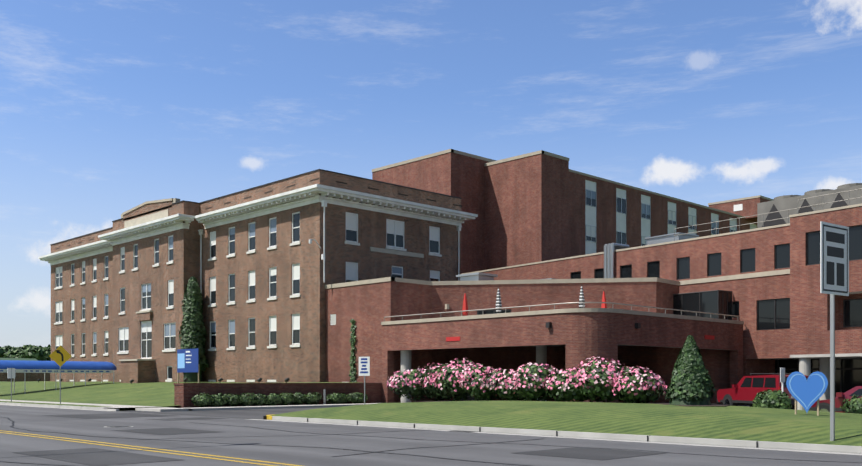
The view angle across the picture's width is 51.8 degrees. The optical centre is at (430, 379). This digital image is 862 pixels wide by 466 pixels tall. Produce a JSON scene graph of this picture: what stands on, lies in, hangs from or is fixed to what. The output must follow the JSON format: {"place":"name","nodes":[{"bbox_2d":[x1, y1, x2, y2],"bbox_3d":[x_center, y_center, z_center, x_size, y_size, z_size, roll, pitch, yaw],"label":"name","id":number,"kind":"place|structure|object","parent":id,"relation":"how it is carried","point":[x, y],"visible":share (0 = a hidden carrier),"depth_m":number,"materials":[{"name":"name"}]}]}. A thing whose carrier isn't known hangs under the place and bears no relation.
{"place":"outdoors","nodes":[
{"label":"outdoors","id":0,"kind":"place"},
{"bbox_2d":[2,399,245,418],"bbox_3d":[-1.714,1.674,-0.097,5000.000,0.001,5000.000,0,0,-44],"label":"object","id":1,"kind":"structure","parent":0,"point":[126,409],"depth_m":51.82,"materials":[{"name":"grey concrete"}]},
{"bbox_2d":[38,169,477,382],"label":"old building","id":2,"kind":"structure","parent":0,"point":[261,267],"depth_m":72.98,"materials":[{"name":"brown brick"}]},
{"bbox_2d":[0,381,861,453],"bbox_3d":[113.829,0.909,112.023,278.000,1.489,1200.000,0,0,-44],"label":"lawn","id":3,"kind":"structure","parent":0,"point":[738,425],"depth_m":31.22,"materials":[{"name":"plant"}]},
{"bbox_2d":[0,346,9,357],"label":"tree","id":4,"kind":"object","parent":3,"relation":"on","point":[2,350],"visible":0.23,"depth_m":231.39,"materials":[{"name":"green plant"}]},
{"bbox_2d":[7,368,14,401],"bbox_3d":[-28.547,0.354,60.440,0.500,2.300,0.060,0,0,-44],"label":"sign","id":5,"kind":"object","parent":3,"relation":"on","point":[11,373],"visible":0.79,"depth_m":60.42,"materials":[{"name":"grey metal"}]},
{"bbox_2d":[1,347,25,357],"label":"tree","id":6,"kind":"object","parent":3,"relation":"on","point":[12,352],"visible":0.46,"depth_m":226.37,"materials":[{"name":"green plant"}]},
{"bbox_2d":[0,358,49,381],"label":"building","id":7,"kind":"structure","parent":3,"relation":"on","point":[19,377],"depth_m":158.49,"materials":[{"name":"brick"}]},
{"bbox_2d":[22,344,33,348],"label":"tree","id":8,"kind":"object","parent":3,"relation":"on","point":[27,346],"visible":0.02,"depth_m":237.24,"materials":[{"name":"green plant"}]},
{"bbox_2d":[18,346,47,360],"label":"tree","id":9,"kind":"object","parent":3,"relation":"on","point":[37,353],"visible":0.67,"depth_m":221.26,"materials":[{"name":"green plant"}]},
{"bbox_2d":[41,346,50,360],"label":"tree","id":10,"kind":"object","parent":3,"relation":"on","point":[47,350],"visible":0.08,"depth_m":231.16,"materials":[{"name":"green plant"}]},
{"bbox_2d":[0,360,116,392],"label":"awning","id":11,"kind":"object","parent":3,"relation":"on","point":[24,366],"visible":0.79,"depth_m":77.48,"materials":[{"name":"blue fabric"}]},
{"bbox_2d":[49,345,71,403],"bbox_3d":[-22.807,-0.306,54.664,1.320,3.620,0.092,0,0,-30],"label":"curve sign","id":12,"kind":"object","parent":3,"relation":"on","point":[60,355],"visible":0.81,"depth_m":54.65,"materials":[{"name":"yellow metal"}]},
{"bbox_2d":[37,378,289,383],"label":"lawn spots","id":13,"kind":"object","parent":3,"relation":"on","point":[286,380],"visible":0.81,"depth_m":73.64,"materials":[{"name":"grey"}]},
{"bbox_2d":[177,348,198,382],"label":"sign","id":14,"kind":"object","parent":3,"relation":"on","point":[187,360],"visible":0.85,"depth_m":71.78,"materials":[{"name":"blue metal"}]},
{"bbox_2d":[179,276,208,381],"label":"cypress","id":15,"kind":"object","parent":3,"relation":"on","point":[193,336],"visible":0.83,"depth_m":74.98,"materials":[{"name":"green plant"}]},
{"bbox_2d":[56,178,461,403],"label":"panels","id":16,"kind":"object","parent":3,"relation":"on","point":[324,396],"visible":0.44,"depth_m":69.05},
{"bbox_2d":[191,392,367,406],"bbox_3d":[-8.725,1.149,53.715,12.655,0.913,1.352,0,0,-44],"label":"hedge","id":17,"kind":"object","parent":3,"relation":"on","point":[221,400],"visible":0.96,"depth_m":52.46,"materials":[{"name":"green plant"}]},
{"bbox_2d":[359,357,369,404],"bbox_3d":[-3.124,0.224,41.772,0.600,2.620,0.086,0,0,27],"label":"sign","id":18,"kind":"object","parent":3,"relation":"on","point":[364,366],"visible":0.9,"depth_m":41.75,"materials":[{"name":"grey metal"}]},
{"bbox_2d":[5,402,757,447],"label":"kerb joints","id":19,"kind":"object","parent":3,"relation":"on","point":[264,417],"visible":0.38,"depth_m":28.15,"materials":[{"name":"grey"}]},
{"bbox_2d":[325,272,679,402],"bbox_3d":[5.688,-2.971,64.397,18.550,9.050,19.600,0,0,-44],"label":"podium","id":20,"kind":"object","parent":3,"relation":"on","point":[368,306],"visible":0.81,"depth_m":61.55,"materials":[{"name":"red brick"}]},
{"bbox_2d":[349,319,356,381],"bbox_3d":[-5.547,-1.384,62.565,0.294,5.874,1.006,0,0,-44],"label":"vine","id":21,"kind":"object","parent":20,"relation":"attached to","point":[352,356],"visible":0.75,"depth_m":62.51,"materials":[{"name":"green plant"}]},
{"bbox_2d":[386,356,666,402],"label":"rose bushes","id":22,"kind":"object","parent":3,"relation":"on","point":[608,382],"visible":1,"depth_m":39.87,"materials":[{"name":"pink plant"}]},
{"bbox_2d":[381,302,743,402],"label":"building","id":23,"kind":"structure","parent":3,"relation":"on","point":[579,335],"depth_m":54.25,"materials":[{"name":"red brick"}]},
{"bbox_2d":[462,293,467,315],"bbox_3d":[2.133,-4.271,55.781,0.380,2.550,0.380,0,0,-44],"label":"red umbrella","id":24,"kind":"object","parent":23,"relation":"on","point":[465,307],"visible":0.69,"depth_m":55.68,"materials":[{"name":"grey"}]},
{"bbox_2d":[496,287,501,312],"bbox_3d":[4.025,-4.271,53.130,0.380,2.550,0.380,0,0,-44],"label":"umbrella stripe","id":25,"kind":"object","parent":23,"relation":"on","point":[498,302],"visible":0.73,"depth_m":53.03,"materials":[{"name":"white fabric"}]},
{"bbox_2d":[579,285,584,307],"bbox_3d":[8.765,-4.271,51.769,0.380,2.550,0.380,0,0,-44],"label":"umbrella stripe","id":26,"kind":"object","parent":23,"relation":"on","point":[581,298],"visible":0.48,"depth_m":51.67,"materials":[{"name":"white fabric"}]},
{"bbox_2d":[601,289,606,307],"bbox_3d":[10.593,-4.271,54.506,0.380,2.550,0.380,0,0,-44],"label":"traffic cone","id":27,"kind":"object","parent":23,"relation":"on","point":[603,305],"visible":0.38,"depth_m":54.41,"materials":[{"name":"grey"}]},
{"bbox_2d":[673,290,731,319],"bbox_3d":[18.397,-4.489,61.300,1.572,2.985,4.480,0,0,-37],"label":"terrace screen","id":28,"kind":"object","parent":23,"relation":"on","point":[716,301],"visible":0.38,"depth_m":59.96,"materials":[{"name":"black glass"}]},
{"bbox_2d":[462,183,861,399],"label":"block","id":29,"kind":"structure","parent":3,"relation":"on","point":[766,271],"depth_m":58.48,"materials":[{"name":"red brick"}]},
{"bbox_2d":[663,335,715,404],"bbox_3d":[9.908,-0.313,34.181,1.947,2.834,1.866,0,0,-44],"label":"evergreen","id":30,"kind":"object","parent":3,"relation":"on","point":[690,384],"visible":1,"depth_m":33.66,"materials":[{"name":"green plant"}]},
{"bbox_2d":[717,373,808,409],"bbox_3d":[17.453,0.677,46.791,2.360,2.022,5.350,0,0,-16],"label":"red suv","id":31,"kind":"object","parent":3,"relation":"on","point":[746,389],"visible":0.44,"depth_m":46.24,"materials":[{"name":"red metal"}]},
{"bbox_2d":[780,368,784,391],"bbox_3d":[15.970,0.551,40.350,0.440,2.194,0.070,0,0,-44],"label":"parking sign","id":32,"kind":"object","parent":3,"relation":"on","point":[782,375],"visible":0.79,"depth_m":40.32,"materials":[{"name":"white metal"}]},
{"bbox_2d":[786,371,827,415],"bbox_3d":[11.707,0.622,27.669,1.200,1.764,0.102,0,0,22],"label":"heart sign","id":33,"kind":"object","parent":3,"relation":"on","point":[808,393],"visible":0.96,"depth_m":27.62,"materials":[{"name":"blue"}]},
{"bbox_2d":[752,389,861,413],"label":"shrubs","id":34,"kind":"object","parent":3,"relation":"on","point":[770,398],"visible":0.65,"depth_m":33.89,"materials":[{"name":"green plant"}]},
{"bbox_2d":[820,221,848,440],"bbox_3d":[9.441,-1.071,20.859,1.240,5.150,0.118,0,0,-37],"label":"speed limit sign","id":35,"kind":"object","parent":3,"relation":"on","point":[834,259],"visible":0.9,"depth_m":20.83,"materials":[{"name":"grey metal"}]},
{"bbox_2d":[809,386,861,412],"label":"red car","id":36,"kind":"object","parent":3,"relation":"on","point":[840,398],"visible":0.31,"depth_m":34.62,"materials":[{"name":"red metal"}]},
{"bbox_2d":[0,405,861,465],"bbox_3d":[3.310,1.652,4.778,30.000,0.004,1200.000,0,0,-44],"label":"road","id":37,"kind":"structure","parent":0,"point":[262,450],"depth_m":22.03,"materials":[{"name":"grey asphalt"}]},
{"bbox_2d":[12,417,663,465],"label":"road patches","id":38,"kind":"object","parent":37,"relation":"on","point":[94,457],"visible":1,"depth_m":19.59,"materials":[{"name":"grey asphalt"}]},
{"bbox_2d":[0,404,861,465],"bbox_3d":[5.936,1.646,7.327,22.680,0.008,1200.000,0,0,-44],"label":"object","id":39,"kind":"object","parent":37,"relation":"on","point":[164,431],"visible":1,"depth_m":27.78,"materials":[{"name":"asphalt"}]},
{"bbox_2d":[0,0,861,346],"label":"sky","id":40,"kind":"structure","parent":0,"point":[109,108],"materials":[{"name":"blue"}]},
{"bbox_2d":[372,149,773,273],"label":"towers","id":41,"kind":"structure","parent":0,"point":[537,206],"depth_m":87.72,"materials":[{"name":"red brick"}]},
{"bbox_2d":[797,401,804,409],"bbox_3d":[13.519,1.113,32.426,0.280,1.070,0.280,0,0,-44],"label":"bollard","id":42,"kind":"object","parent":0,"point":[800,406],"depth_m":32.34,"materials":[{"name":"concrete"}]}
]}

